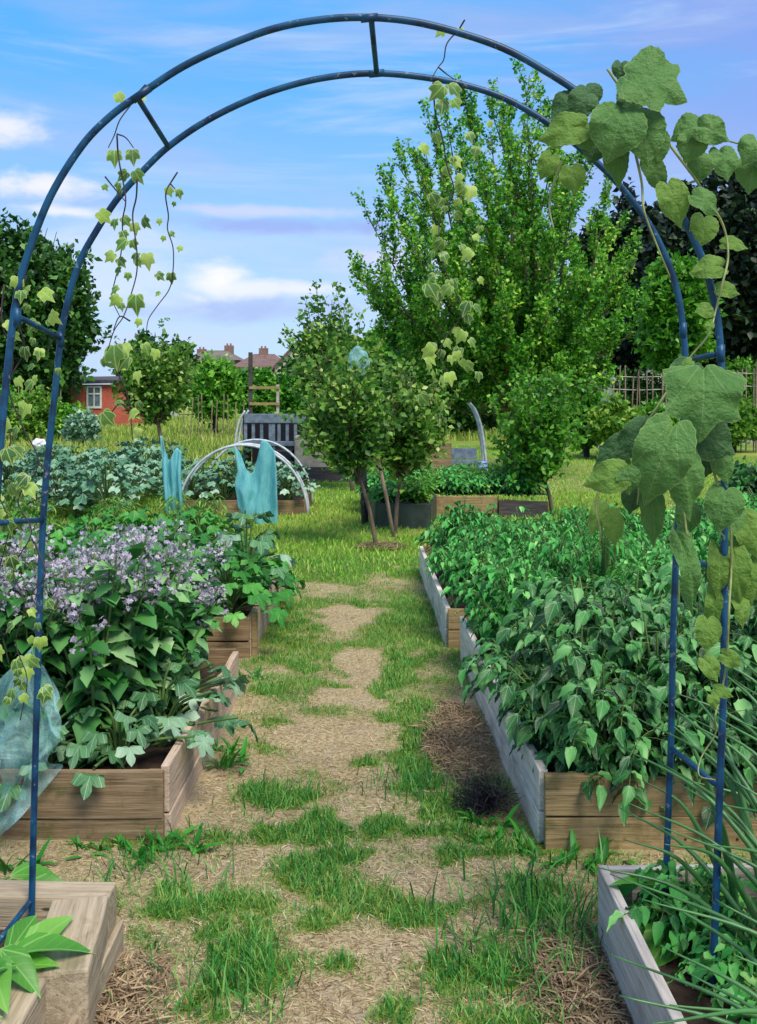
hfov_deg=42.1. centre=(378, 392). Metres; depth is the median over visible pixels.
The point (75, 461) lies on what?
cabbage plant
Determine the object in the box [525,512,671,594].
leafy plant
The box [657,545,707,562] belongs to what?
leafy plant
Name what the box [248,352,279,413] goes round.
trellis
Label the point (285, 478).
cabbage plant
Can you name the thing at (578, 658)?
potato plant
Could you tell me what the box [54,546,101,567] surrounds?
borage plant
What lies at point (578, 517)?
leafy plant
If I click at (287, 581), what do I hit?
squash plant
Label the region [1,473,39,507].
cabbage plant
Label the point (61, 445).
cabbage plant
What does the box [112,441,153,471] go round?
cabbage plant
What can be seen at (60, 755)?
squash plant
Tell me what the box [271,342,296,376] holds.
house
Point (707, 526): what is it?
leafy plant
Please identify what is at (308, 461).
stone block
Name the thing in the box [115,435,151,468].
cabbage plant
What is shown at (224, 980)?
grass tuft
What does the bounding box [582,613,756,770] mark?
potato plant
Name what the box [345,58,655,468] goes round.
upright tree
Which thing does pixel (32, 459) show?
cabbage plant
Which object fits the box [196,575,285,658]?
raised bed
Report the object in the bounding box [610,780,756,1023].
onion plant
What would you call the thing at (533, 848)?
weed
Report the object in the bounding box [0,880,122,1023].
sleeper bed
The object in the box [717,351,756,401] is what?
shrub
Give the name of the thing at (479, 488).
strawberry plant
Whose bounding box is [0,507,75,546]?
leafy plant
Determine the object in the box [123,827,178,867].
weed
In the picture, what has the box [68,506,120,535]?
leafy plant
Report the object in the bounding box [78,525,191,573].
borage plant
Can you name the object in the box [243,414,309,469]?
bench
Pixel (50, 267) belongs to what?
broad tree
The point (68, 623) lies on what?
borage plant
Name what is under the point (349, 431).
young tree
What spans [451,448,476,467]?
board stack
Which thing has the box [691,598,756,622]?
potato plant
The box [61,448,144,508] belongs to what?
cabbage plant
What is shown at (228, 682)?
squash plant
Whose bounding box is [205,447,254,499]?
cabbage plant
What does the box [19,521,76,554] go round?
leafy plant
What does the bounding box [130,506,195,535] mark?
leafy plant
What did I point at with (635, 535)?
leafy plant
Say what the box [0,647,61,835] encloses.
garden netting
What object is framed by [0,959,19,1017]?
broad leaf plant
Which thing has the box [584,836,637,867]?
weed
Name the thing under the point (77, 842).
weed
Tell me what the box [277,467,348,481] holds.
timber edge
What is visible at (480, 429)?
polytunnel
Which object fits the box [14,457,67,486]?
cabbage plant
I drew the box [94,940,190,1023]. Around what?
dry clippings
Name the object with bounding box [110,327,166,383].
distant tree
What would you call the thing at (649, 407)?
shrub
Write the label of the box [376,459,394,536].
tree stake
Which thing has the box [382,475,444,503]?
strawberry plant
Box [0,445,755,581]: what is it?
lawn grass
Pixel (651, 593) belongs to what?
potato plant
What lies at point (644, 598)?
potato plant
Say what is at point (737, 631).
potato plant
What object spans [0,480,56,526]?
leafy plant
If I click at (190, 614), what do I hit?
borage plant
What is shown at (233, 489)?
cabbage plant
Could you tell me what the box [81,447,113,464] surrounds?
cabbage plant
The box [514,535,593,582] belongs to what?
potato plant
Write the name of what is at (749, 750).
onion plant
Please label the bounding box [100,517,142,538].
leafy plant
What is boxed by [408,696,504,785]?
dry clippings
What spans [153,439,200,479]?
cabbage plant
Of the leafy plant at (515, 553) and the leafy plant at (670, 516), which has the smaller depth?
the leafy plant at (515, 553)
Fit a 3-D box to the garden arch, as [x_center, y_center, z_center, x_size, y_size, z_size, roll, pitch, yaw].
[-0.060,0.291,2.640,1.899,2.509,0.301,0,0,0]
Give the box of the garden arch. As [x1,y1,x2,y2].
[0,13,728,997]
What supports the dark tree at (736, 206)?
on the ground at (192, 807)
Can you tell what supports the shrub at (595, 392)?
on the ground at (192, 807)
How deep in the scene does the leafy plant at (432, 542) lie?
8.57 m
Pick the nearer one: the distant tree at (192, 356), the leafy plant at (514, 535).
the leafy plant at (514, 535)
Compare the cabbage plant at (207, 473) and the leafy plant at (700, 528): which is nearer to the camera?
the leafy plant at (700, 528)
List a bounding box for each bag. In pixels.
[32,438,45,446]
[348,346,369,374]
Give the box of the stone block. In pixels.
[294,435,327,466]
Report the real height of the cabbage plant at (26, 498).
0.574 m
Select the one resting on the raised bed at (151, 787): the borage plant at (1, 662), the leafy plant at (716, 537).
the borage plant at (1, 662)
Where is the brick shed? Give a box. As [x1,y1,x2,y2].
[66,376,143,426]
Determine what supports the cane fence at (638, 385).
on the ground at (192, 807)
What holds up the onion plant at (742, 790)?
on the raised bed at (623, 938)
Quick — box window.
[86,386,101,407]
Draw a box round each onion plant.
[596,688,756,957]
[610,715,756,938]
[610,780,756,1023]
[614,676,756,887]
[619,899,756,1023]
[623,715,739,919]
[633,658,756,853]
[665,651,756,794]
[688,679,756,812]
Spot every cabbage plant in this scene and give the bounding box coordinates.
[0,478,51,516]
[1,444,42,508]
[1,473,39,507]
[2,458,35,482]
[4,459,32,497]
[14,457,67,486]
[18,444,75,503]
[23,449,43,468]
[25,453,52,475]
[36,463,84,514]
[47,480,100,518]
[51,460,122,508]
[52,442,73,463]
[52,444,80,470]
[58,455,87,477]
[59,451,115,488]
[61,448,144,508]
[62,468,119,512]
[77,445,109,461]
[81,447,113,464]
[96,447,162,500]
[98,463,118,483]
[99,464,162,509]
[109,446,141,465]
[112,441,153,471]
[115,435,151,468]
[129,437,168,494]
[137,460,162,497]
[146,450,187,484]
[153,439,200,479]
[158,461,220,499]
[183,469,233,499]
[184,457,224,498]
[194,464,237,499]
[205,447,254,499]
[205,456,235,497]
[227,462,282,491]
[276,461,311,499]
[276,465,299,492]
[277,463,319,499]
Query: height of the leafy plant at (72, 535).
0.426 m
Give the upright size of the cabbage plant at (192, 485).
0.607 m
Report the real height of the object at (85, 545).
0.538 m
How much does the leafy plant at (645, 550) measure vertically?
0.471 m
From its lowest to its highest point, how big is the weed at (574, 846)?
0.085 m
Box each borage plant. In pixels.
[0,517,62,592]
[0,534,36,575]
[0,550,87,768]
[0,567,9,594]
[0,585,84,730]
[0,633,9,686]
[3,523,190,768]
[17,558,117,614]
[35,546,101,578]
[49,544,167,695]
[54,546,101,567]
[63,518,205,714]
[69,529,228,743]
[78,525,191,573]
[90,558,206,627]
[115,525,237,634]
[132,560,232,688]
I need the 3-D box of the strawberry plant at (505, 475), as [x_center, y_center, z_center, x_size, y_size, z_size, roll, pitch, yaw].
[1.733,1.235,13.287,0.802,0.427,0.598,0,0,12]
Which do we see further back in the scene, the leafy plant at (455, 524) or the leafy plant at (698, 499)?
the leafy plant at (698, 499)
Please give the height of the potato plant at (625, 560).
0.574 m
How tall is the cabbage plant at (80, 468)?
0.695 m
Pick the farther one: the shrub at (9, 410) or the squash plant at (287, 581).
the shrub at (9, 410)
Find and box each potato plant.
[442,557,527,642]
[458,612,592,721]
[462,623,687,772]
[463,561,575,659]
[486,540,588,619]
[496,574,694,700]
[497,661,712,826]
[508,575,611,649]
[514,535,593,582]
[522,562,630,609]
[532,590,664,647]
[561,559,646,595]
[575,554,635,581]
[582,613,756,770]
[584,570,682,617]
[598,580,753,675]
[616,549,672,583]
[620,556,670,590]
[623,560,733,617]
[630,567,704,596]
[631,672,756,829]
[636,571,660,596]
[636,599,756,621]
[642,621,756,769]
[649,545,707,581]
[686,599,756,653]
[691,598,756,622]
[730,606,756,702]
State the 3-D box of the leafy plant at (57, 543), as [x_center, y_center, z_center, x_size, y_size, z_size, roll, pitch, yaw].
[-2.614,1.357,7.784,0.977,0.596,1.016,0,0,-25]
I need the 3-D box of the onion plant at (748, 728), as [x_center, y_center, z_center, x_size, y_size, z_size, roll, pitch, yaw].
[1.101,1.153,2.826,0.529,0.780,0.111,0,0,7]
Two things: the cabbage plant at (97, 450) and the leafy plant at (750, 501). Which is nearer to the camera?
the leafy plant at (750, 501)
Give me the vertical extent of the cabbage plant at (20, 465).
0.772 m
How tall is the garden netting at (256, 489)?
1.241 m
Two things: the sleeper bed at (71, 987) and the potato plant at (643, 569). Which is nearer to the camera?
the sleeper bed at (71, 987)
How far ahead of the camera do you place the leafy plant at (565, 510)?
8.28 m
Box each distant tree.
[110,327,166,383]
[155,334,202,408]
[276,319,355,376]
[343,323,417,409]
[407,376,501,436]
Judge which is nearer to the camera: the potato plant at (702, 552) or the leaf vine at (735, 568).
the leaf vine at (735, 568)
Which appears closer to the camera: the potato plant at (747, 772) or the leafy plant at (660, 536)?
the potato plant at (747, 772)
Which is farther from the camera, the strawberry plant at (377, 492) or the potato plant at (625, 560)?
the strawberry plant at (377, 492)
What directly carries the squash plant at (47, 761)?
on the raised bed at (151, 787)
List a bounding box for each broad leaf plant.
[0,915,94,1013]
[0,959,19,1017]
[2,862,63,880]
[610,866,751,966]
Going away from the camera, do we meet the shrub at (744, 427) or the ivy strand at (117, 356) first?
the ivy strand at (117, 356)
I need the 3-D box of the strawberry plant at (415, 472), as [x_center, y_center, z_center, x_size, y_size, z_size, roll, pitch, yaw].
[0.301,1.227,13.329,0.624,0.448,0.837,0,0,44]
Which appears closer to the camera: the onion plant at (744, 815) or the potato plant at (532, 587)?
the onion plant at (744, 815)
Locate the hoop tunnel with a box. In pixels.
[182,439,312,515]
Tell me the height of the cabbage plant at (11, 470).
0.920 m
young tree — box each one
[108,318,198,445]
[277,279,389,490]
[286,345,406,542]
[368,351,468,533]
[481,361,595,514]
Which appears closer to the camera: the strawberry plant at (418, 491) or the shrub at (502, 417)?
the strawberry plant at (418, 491)
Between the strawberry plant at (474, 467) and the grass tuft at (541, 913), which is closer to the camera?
the grass tuft at (541, 913)
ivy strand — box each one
[0,275,62,719]
[95,84,161,350]
[98,342,159,439]
[146,172,183,330]
[416,19,493,405]
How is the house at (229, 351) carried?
on the ground at (192, 807)
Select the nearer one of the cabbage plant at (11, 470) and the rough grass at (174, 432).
the cabbage plant at (11, 470)
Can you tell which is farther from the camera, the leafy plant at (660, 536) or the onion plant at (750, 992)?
the leafy plant at (660, 536)
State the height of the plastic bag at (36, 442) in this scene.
0.205 m
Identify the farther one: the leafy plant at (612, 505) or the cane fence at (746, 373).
the cane fence at (746, 373)
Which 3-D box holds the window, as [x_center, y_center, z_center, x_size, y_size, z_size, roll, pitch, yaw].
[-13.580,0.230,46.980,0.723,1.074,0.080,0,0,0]
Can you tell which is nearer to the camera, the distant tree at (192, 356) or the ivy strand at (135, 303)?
the ivy strand at (135, 303)
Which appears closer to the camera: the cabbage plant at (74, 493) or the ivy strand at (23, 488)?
the ivy strand at (23, 488)
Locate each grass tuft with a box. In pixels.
[67,811,244,905]
[100,904,336,1023]
[208,765,362,827]
[337,738,473,828]
[398,895,629,1023]
[404,828,641,989]
[421,858,616,1009]
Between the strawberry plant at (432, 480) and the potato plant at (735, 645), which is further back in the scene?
the strawberry plant at (432, 480)
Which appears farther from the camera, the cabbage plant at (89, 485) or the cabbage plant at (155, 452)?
the cabbage plant at (155, 452)
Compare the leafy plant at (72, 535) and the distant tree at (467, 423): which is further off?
the distant tree at (467, 423)
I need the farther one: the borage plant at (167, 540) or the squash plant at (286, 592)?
the squash plant at (286, 592)
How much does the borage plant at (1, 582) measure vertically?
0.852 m
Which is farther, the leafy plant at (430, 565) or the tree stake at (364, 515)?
the tree stake at (364, 515)
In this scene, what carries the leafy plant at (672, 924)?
on the raised bed at (623, 938)
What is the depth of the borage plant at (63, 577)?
4.58 m
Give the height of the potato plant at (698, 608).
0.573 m
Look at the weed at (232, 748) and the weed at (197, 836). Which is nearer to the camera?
the weed at (197, 836)
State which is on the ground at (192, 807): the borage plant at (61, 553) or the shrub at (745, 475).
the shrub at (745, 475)
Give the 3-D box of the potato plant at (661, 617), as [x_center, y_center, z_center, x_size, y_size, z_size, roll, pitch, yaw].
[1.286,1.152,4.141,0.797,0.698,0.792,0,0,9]
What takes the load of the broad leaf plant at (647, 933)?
on the raised bed at (623, 938)
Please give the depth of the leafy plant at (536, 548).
6.81 m
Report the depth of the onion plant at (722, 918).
2.34 m
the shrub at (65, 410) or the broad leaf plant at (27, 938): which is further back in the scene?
the shrub at (65, 410)
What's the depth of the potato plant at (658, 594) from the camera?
5.08 m
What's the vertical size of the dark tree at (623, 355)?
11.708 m
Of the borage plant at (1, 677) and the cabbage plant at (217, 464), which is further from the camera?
the cabbage plant at (217, 464)
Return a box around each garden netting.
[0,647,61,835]
[160,436,183,518]
[234,440,277,523]
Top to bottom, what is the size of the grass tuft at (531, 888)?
0.164 m
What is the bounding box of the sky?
[0,0,756,386]
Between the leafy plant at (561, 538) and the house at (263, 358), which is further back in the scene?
the house at (263, 358)
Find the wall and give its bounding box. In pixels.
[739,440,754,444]
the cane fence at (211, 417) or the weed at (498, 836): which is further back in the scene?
the cane fence at (211, 417)
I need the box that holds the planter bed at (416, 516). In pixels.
[367,488,547,528]
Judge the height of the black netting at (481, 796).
0.226 m
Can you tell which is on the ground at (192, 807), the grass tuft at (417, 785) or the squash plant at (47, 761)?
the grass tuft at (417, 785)
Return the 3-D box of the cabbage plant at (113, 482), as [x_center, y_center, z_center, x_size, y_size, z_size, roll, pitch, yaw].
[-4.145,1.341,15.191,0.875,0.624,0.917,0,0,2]
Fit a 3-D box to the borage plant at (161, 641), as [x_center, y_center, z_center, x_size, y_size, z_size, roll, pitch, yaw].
[-0.993,1.094,4.243,0.626,0.938,0.651,0,0,16]
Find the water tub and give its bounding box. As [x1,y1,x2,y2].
[477,461,487,468]
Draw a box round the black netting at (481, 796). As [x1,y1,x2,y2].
[443,765,523,824]
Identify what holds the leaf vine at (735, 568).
attached to the garden arch
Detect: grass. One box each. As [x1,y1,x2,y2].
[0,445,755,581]
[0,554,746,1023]
[4,413,509,465]
[62,554,750,1023]
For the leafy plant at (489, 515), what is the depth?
8.25 m
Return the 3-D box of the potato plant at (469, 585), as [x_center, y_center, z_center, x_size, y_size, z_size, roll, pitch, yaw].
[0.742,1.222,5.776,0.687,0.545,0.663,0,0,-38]
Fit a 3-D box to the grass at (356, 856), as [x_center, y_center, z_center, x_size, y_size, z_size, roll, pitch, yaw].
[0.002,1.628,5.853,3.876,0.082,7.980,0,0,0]
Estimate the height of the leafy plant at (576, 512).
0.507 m
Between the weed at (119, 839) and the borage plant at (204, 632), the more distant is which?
the borage plant at (204, 632)
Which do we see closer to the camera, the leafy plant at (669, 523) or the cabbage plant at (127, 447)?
the leafy plant at (669, 523)
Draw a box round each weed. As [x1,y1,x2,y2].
[0,836,57,879]
[64,829,113,859]
[91,833,140,857]
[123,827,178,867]
[143,821,225,854]
[202,736,252,772]
[213,736,243,754]
[239,666,268,680]
[455,802,522,838]
[471,824,503,851]
[509,818,543,852]
[528,837,557,864]
[541,829,597,874]
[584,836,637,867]
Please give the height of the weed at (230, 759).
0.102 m
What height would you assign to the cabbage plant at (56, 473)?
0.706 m
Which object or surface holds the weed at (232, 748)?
on the ground at (192, 807)
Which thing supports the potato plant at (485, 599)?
on the raised bed at (557, 807)
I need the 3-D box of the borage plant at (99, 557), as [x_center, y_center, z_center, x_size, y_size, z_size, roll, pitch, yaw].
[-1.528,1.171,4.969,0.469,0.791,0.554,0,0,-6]
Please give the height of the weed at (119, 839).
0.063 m
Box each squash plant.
[0,698,124,811]
[0,720,69,766]
[59,694,214,799]
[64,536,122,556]
[87,523,155,543]
[88,662,258,762]
[124,648,248,736]
[156,518,219,574]
[159,535,219,597]
[173,533,217,548]
[192,545,292,627]
[193,510,296,580]
[214,539,301,615]
[235,542,295,603]
[240,534,305,594]
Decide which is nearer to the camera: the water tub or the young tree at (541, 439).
the young tree at (541, 439)
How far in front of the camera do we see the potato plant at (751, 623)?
3.96 m
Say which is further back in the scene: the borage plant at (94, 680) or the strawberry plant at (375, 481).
the strawberry plant at (375, 481)
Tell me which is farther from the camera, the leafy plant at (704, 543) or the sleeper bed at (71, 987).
the leafy plant at (704, 543)
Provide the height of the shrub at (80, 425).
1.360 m
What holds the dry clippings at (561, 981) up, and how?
on the ground at (192, 807)
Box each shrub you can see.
[0,377,23,432]
[9,384,62,441]
[53,401,93,437]
[58,407,103,444]
[497,412,524,435]
[563,379,606,421]
[563,388,608,456]
[575,388,645,448]
[610,364,664,407]
[636,394,679,425]
[713,455,756,507]
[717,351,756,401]
[727,397,756,452]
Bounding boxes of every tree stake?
[360,467,367,523]
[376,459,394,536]
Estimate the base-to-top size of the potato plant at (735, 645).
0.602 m
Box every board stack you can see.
[426,443,451,471]
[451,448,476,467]
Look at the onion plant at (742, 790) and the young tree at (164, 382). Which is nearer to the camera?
the onion plant at (742, 790)
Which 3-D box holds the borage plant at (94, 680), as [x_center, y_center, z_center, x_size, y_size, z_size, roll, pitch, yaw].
[-1.216,1.060,3.996,0.702,1.018,0.675,0,0,13]
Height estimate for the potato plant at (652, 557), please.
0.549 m
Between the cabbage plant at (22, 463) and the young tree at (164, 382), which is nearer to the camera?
the cabbage plant at (22, 463)
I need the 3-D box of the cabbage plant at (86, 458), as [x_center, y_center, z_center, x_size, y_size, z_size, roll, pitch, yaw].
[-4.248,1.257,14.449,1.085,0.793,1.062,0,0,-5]
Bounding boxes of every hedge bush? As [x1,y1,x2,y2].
[182,349,253,432]
[236,362,276,416]
[269,367,307,413]
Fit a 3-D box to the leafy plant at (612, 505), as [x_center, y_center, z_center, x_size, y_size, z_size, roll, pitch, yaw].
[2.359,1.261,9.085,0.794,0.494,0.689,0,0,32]
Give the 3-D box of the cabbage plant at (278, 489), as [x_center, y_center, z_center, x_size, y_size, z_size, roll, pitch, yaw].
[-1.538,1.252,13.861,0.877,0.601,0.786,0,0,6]
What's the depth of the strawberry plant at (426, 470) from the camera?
14.07 m
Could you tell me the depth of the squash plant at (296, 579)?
8.10 m
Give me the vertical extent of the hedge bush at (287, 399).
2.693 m
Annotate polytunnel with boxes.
[233,402,487,470]
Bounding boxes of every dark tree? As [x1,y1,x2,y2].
[559,176,671,384]
[616,169,756,375]
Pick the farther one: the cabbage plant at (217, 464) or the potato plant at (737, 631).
the cabbage plant at (217, 464)
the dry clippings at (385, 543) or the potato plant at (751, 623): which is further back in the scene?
the dry clippings at (385, 543)
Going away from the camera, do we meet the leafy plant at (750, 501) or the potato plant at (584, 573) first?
the potato plant at (584, 573)
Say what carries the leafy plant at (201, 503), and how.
on the ground at (192, 807)
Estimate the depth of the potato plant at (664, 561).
5.49 m
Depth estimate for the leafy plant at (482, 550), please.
6.45 m
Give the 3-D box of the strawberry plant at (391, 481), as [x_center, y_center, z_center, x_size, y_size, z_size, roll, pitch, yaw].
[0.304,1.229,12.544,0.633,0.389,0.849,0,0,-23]
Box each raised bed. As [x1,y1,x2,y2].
[0,648,238,841]
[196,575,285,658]
[419,545,475,648]
[460,615,756,849]
[598,863,756,1023]
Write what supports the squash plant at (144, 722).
on the raised bed at (151, 787)
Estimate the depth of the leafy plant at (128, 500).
12.21 m
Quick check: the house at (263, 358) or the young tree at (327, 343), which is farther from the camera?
the house at (263, 358)
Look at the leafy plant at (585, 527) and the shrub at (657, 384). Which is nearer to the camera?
the leafy plant at (585, 527)
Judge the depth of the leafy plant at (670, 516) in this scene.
8.43 m
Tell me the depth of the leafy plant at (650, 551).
6.42 m
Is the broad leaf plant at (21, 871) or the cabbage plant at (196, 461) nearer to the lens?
the broad leaf plant at (21, 871)
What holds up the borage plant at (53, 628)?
on the raised bed at (151, 787)
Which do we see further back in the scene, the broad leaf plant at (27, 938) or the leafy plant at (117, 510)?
the leafy plant at (117, 510)
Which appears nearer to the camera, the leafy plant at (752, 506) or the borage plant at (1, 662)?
the borage plant at (1, 662)
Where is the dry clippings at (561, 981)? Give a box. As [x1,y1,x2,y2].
[504,912,632,1023]
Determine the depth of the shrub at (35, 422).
31.71 m
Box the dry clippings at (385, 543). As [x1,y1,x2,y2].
[353,540,407,550]
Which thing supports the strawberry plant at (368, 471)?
on the planter bed at (416, 516)
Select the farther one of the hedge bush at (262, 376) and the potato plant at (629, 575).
the hedge bush at (262, 376)
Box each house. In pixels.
[121,383,178,416]
[187,343,243,406]
[233,346,279,379]
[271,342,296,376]
[598,368,664,407]
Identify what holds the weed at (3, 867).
on the ground at (192, 807)
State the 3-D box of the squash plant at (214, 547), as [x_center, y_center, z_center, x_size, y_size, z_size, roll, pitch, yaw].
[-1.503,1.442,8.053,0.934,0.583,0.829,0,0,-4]
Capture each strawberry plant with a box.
[339,470,388,494]
[355,466,386,490]
[355,483,411,503]
[367,470,422,484]
[369,475,417,499]
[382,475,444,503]
[413,465,436,474]
[414,478,440,494]
[415,471,443,495]
[431,470,482,495]
[433,463,469,475]
[452,462,493,476]
[454,467,491,489]
[462,472,501,496]
[475,465,514,496]
[478,468,535,497]
[506,475,552,499]
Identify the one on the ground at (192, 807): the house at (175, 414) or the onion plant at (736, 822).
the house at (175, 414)
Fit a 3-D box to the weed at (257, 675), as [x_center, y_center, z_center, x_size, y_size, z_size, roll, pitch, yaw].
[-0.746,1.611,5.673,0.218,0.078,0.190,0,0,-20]
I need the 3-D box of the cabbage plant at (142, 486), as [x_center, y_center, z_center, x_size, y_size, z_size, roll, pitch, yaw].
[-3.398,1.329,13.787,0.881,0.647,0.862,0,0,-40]
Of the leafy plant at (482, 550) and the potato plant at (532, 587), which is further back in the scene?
the leafy plant at (482, 550)
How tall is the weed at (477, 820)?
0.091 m
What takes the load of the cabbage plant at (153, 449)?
on the ground at (192, 807)
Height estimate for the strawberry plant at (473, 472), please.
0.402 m
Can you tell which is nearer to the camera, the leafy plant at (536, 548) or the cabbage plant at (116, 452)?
the leafy plant at (536, 548)
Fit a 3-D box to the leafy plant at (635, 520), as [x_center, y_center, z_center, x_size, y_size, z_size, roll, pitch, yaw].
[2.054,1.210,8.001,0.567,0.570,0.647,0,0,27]
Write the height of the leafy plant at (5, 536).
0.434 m
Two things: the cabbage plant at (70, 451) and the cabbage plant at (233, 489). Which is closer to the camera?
the cabbage plant at (233, 489)
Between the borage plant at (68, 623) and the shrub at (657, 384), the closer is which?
the borage plant at (68, 623)
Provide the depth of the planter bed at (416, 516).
12.98 m
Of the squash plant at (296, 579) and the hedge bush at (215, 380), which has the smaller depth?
the squash plant at (296, 579)
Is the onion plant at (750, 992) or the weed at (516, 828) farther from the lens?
the weed at (516, 828)
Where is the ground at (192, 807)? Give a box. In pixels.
[0,407,756,1023]
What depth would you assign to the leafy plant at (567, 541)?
6.52 m
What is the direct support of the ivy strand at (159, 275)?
hanging from the garden arch
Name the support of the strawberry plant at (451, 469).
on the planter bed at (416, 516)
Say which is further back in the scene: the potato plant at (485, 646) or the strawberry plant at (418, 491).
the strawberry plant at (418, 491)
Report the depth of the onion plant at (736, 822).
2.56 m
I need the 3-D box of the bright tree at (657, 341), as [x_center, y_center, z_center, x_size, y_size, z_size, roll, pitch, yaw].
[9.664,-1.529,31.879,2.973,6.458,2.921,0,0,-21]
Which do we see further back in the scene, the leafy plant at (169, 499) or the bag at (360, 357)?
the leafy plant at (169, 499)
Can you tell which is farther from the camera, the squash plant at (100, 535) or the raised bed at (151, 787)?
the squash plant at (100, 535)
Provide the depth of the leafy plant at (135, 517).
8.91 m
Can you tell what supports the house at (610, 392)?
on the ground at (192, 807)
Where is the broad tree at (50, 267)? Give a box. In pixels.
[0,207,112,404]
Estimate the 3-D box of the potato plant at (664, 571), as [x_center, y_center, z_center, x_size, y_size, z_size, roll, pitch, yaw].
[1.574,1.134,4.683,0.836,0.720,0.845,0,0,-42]
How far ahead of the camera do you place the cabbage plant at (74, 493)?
12.65 m
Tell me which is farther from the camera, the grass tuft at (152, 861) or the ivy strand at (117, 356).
the grass tuft at (152, 861)
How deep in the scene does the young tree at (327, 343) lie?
16.40 m
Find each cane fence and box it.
[183,394,244,439]
[607,365,666,406]
[734,362,756,451]
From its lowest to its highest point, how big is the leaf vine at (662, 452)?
0.488 m
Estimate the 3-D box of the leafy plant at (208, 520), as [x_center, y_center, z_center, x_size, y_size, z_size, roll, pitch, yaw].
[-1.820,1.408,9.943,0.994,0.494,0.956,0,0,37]
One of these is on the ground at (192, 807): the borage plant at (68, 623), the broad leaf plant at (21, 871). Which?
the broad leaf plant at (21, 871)
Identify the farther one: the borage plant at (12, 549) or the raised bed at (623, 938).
the borage plant at (12, 549)
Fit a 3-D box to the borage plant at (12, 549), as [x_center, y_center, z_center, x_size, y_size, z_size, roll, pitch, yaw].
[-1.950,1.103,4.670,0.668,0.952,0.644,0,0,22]
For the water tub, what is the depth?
17.54 m
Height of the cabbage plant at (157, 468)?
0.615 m
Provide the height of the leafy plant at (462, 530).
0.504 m
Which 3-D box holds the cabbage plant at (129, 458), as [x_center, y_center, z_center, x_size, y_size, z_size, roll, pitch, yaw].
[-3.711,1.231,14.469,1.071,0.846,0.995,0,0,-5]
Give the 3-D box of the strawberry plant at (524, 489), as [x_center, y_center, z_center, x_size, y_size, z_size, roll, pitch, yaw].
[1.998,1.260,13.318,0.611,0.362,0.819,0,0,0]
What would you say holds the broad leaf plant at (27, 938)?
on the sleeper bed at (71, 987)
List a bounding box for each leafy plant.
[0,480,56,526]
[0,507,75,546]
[0,529,33,542]
[1,514,36,537]
[15,521,73,542]
[15,528,86,559]
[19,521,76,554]
[24,514,89,559]
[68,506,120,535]
[70,518,115,540]
[86,499,131,528]
[92,493,140,516]
[100,510,167,539]
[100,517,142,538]
[101,505,149,529]
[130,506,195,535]
[143,491,193,515]
[148,500,197,522]
[167,505,229,537]
[173,508,248,546]
[187,493,233,536]
[414,516,448,555]
[418,500,497,554]
[424,537,474,592]
[427,527,513,612]
[441,503,504,534]
[443,520,497,548]
[481,519,541,563]
[496,506,562,545]
[499,546,534,569]
[504,528,570,566]
[521,512,563,536]
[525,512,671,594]
[526,506,585,534]
[538,535,600,577]
[546,531,593,549]
[548,504,585,523]
[551,519,603,542]
[559,499,606,533]
[576,526,638,565]
[595,520,646,544]
[599,536,672,577]
[603,507,642,536]
[606,858,756,965]
[609,502,674,521]
[630,524,704,559]
[636,540,665,560]
[638,509,709,527]
[640,518,696,540]
[647,530,720,559]
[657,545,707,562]
[660,900,756,1007]
[662,516,717,549]
[669,496,705,519]
[670,521,712,536]
[696,531,750,556]
[698,974,756,1018]
[701,499,756,516]
[711,986,756,1023]
[736,485,756,505]
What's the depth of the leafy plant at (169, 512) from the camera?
11.18 m
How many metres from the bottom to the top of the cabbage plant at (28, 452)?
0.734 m
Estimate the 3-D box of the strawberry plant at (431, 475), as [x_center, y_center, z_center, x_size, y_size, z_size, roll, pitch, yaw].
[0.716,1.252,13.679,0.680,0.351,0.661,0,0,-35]
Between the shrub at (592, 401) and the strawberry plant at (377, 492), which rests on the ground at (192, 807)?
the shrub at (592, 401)
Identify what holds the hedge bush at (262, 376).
on the ground at (192, 807)
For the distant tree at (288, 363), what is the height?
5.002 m
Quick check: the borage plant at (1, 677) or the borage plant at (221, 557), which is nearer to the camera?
the borage plant at (1, 677)
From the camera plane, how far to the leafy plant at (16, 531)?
10.18 m
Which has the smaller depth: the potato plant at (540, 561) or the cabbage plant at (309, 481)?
the potato plant at (540, 561)
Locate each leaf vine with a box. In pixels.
[537,45,686,277]
[582,356,747,550]
[640,112,756,415]
[670,461,756,780]
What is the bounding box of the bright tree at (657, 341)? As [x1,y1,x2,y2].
[623,248,727,378]
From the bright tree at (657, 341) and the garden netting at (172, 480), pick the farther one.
the bright tree at (657, 341)
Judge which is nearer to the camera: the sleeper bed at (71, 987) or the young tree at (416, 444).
the sleeper bed at (71, 987)
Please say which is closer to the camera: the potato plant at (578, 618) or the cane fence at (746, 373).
the potato plant at (578, 618)
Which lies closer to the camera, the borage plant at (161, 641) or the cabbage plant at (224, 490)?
the borage plant at (161, 641)
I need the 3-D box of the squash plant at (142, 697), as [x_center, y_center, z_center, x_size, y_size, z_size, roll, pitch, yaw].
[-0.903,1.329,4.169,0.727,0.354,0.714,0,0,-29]
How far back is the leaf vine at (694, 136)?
2.44 m
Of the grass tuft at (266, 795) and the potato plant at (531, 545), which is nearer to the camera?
the grass tuft at (266, 795)
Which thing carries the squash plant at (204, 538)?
on the raised bed at (251, 627)
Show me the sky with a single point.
(267, 209)
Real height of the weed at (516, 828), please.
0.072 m
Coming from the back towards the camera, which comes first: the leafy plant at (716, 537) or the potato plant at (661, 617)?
the leafy plant at (716, 537)

